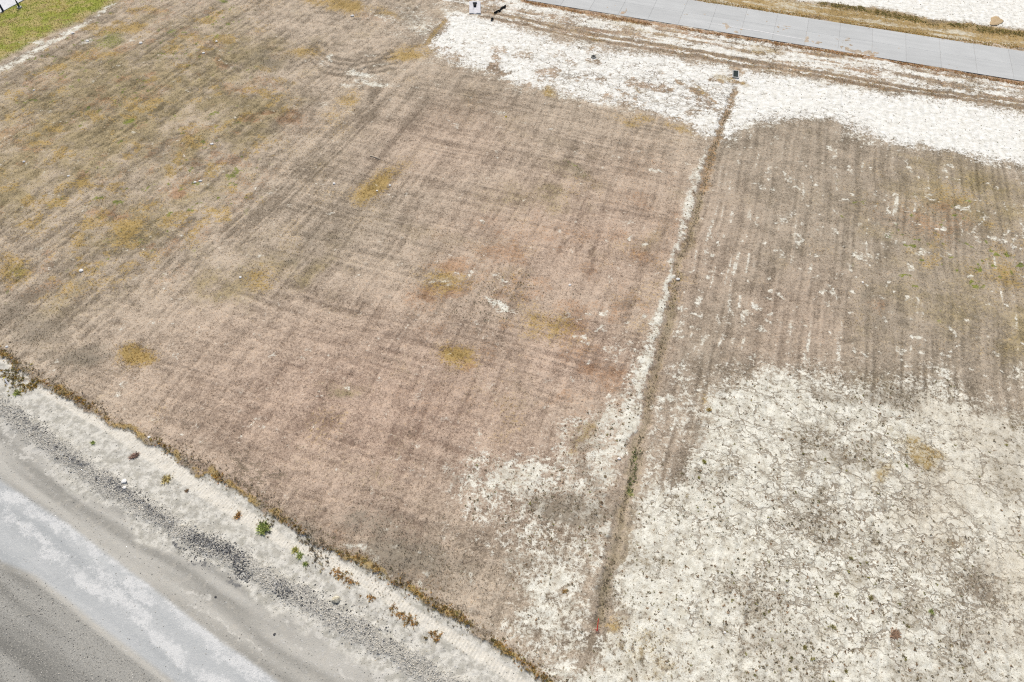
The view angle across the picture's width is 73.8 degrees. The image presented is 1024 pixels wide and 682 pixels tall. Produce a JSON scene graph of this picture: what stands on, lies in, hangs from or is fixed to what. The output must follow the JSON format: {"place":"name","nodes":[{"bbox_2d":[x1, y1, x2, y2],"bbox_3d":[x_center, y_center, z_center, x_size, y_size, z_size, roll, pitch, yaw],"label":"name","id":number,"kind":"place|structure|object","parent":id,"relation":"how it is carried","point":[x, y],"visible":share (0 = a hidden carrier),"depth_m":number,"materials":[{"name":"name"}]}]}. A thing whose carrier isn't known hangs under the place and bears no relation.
{"place":"outdoors","nodes":[
{"label":"outdoors","id":0,"kind":"place"},
{"bbox_2d":[0,0,23,12],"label":"pavement","id":1,"kind":"structure","parent":0,"point":[6,4],"depth_m":96.30,"materials":[{"name":"concrete"}]},
{"bbox_2d":[0,0,115,58],"bbox_3d":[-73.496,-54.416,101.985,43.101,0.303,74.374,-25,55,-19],"label":"lawn","id":2,"kind":"structure","parent":0,"point":[10,26],"depth_m":93.74,"materials":[{"name":"plant"}]},
{"bbox_2d":[0,417,385,681],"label":"dirt road","id":3,"kind":"structure","parent":0,"point":[139,598],"depth_m":43.99,"materials":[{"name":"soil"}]},
{"bbox_2d":[0,390,519,681],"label":"gravel","id":4,"kind":"structure","parent":0,"point":[306,598],"depth_m":45.11,"materials":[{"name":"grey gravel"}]},
{"bbox_2d":[0,356,545,681],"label":"road shoulder","id":5,"kind":"object","parent":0,"point":[80,423],"visible":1,"depth_m":46.60},
{"bbox_2d":[12,388,20,395],"bbox_3d":[-39.634,4.133,54.625,0.734,0.177,0.798,0,51,0],"label":"weed plant","id":6,"kind":"object","parent":5,"relation":"on","point":[15,393],"visible":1,"depth_m":54.59,"materials":[{"name":"green plant"}]},
{"bbox_2d":[127,452,139,459],"bbox_3d":[-28.222,8.559,51.006,0.988,0.141,0.603,-29,57,-21],"label":"rock","id":7,"kind":"object","parent":5,"relation":"on","point":[134,455],"visible":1,"depth_m":51.00,"materials":[{"name":"brown stone"}]},
{"bbox_2d":[160,474,172,483],"bbox_3d":[-25.169,10.072,49.733,0.988,0.221,0.893,0,51,0],"label":"weed plant","id":8,"kind":"object","parent":5,"relation":"on","point":[164,477],"visible":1,"depth_m":49.78,"materials":[{"name":"yellow plant"}]},
{"bbox_2d":[234,510,240,519],"bbox_3d":[-19.220,12.251,47.983,0.641,0.193,0.793,15,53,12],"label":"weed plant","id":9,"kind":"object","parent":5,"relation":"on","point":[237,516],"visible":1,"depth_m":48.00,"materials":[{"name":"brown plant"}]},
{"bbox_2d":[255,520,271,534],"bbox_3d":[-17.198,12.955,47.360,1.278,0.248,1.224,0,51,0],"label":"weed plant","id":10,"kind":"object","parent":5,"relation":"on","point":[263,526],"visible":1,"depth_m":47.35,"materials":[{"name":"green plant"}]},
{"bbox_2d":[291,546,298,553],"bbox_3d":[-14.745,14.191,46.457,0.634,0.140,0.690,0,51,0],"label":"weed plant","id":11,"kind":"object","parent":5,"relation":"on","point":[294,549],"visible":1,"depth_m":46.45,"materials":[{"name":"green plant"}]},
{"bbox_2d":[296,551,304,559],"bbox_3d":[-14.312,14.512,46.188,0.661,0.140,0.727,0,51,0],"label":"weed plant","id":12,"kind":"object","parent":5,"relation":"on","point":[299,555],"visible":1,"depth_m":46.17,"materials":[{"name":"green plant"}]},
{"bbox_2d":[332,596,339,602],"bbox_3d":[-11.420,16.768,44.266,0.565,0.382,0.464,0,51,0],"label":"rock","id":13,"kind":"object","parent":5,"relation":"on","point":[335,599],"visible":1,"depth_m":44.14,"materials":[{"name":"beige stone"}]},
{"bbox_2d":[0,0,1023,681],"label":"ground","id":14,"kind":"structure","parent":0,"point":[950,490],"depth_m":60.46,"materials":[{"name":"soil"}]},
{"bbox_2d":[469,1,480,13],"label":"utility box","id":15,"kind":"object","parent":14,"relation":"on","point":[474,7],"visible":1,"depth_m":95.34,"materials":[{"name":"concrete"}]},
{"bbox_2d":[494,5,505,13],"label":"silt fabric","id":16,"kind":"object","parent":14,"relation":"on","point":[501,8],"visible":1,"depth_m":94.92,"materials":[{"name":"black fabric"}]},
{"bbox_2d":[0,0,1023,681],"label":"dry weeds","id":17,"kind":"object","parent":14,"relation":"on","point":[298,530],"visible":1,"depth_m":49.94,"materials":[{"name":"brown plant"}]},
{"bbox_2d":[439,1,1023,681],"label":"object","id":18,"kind":"object","parent":14,"relation":"on","point":[755,519],"visible":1,"depth_m":46.66,"materials":[{"name":"beige stone"}]},
{"bbox_2d":[732,70,738,78],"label":"yard drain","id":19,"kind":"object","parent":14,"relation":"on","point":[735,73],"visible":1,"depth_m":84.53,"materials":[{"name":"metal"}]},
{"bbox_2d":[890,627,901,638],"bbox_3d":[24.134,18.424,42.906,0.752,0.054,0.866,22,54,17],"label":"rock","id":20,"kind":"object","parent":14,"relation":"on","point":[895,634],"visible":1,"depth_m":42.91,"materials":[{"name":"brown stone"}]},
{"bbox_2d":[990,16,1003,25],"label":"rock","id":21,"kind":"object","parent":14,"relation":"on","point":[996,20],"visible":1,"depth_m":93.11,"materials":[{"name":"beige stone"}]},
{"bbox_2d":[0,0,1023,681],"bbox_3d":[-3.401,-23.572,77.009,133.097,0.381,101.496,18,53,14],"label":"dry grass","id":22,"kind":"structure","parent":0,"point":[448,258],"depth_m":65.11,"materials":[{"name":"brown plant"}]},
{"bbox_2d":[528,0,1023,80],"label":"road","id":23,"kind":"structure","parent":0,"point":[998,62],"depth_m":91.03,"materials":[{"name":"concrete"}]},
{"bbox_2d":[704,22,809,40],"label":"road marking","id":24,"kind":"object","parent":23,"relation":"on","point":[757,30],"visible":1,"depth_m":91.35,"materials":[{"name":"white paint"}]}
]}

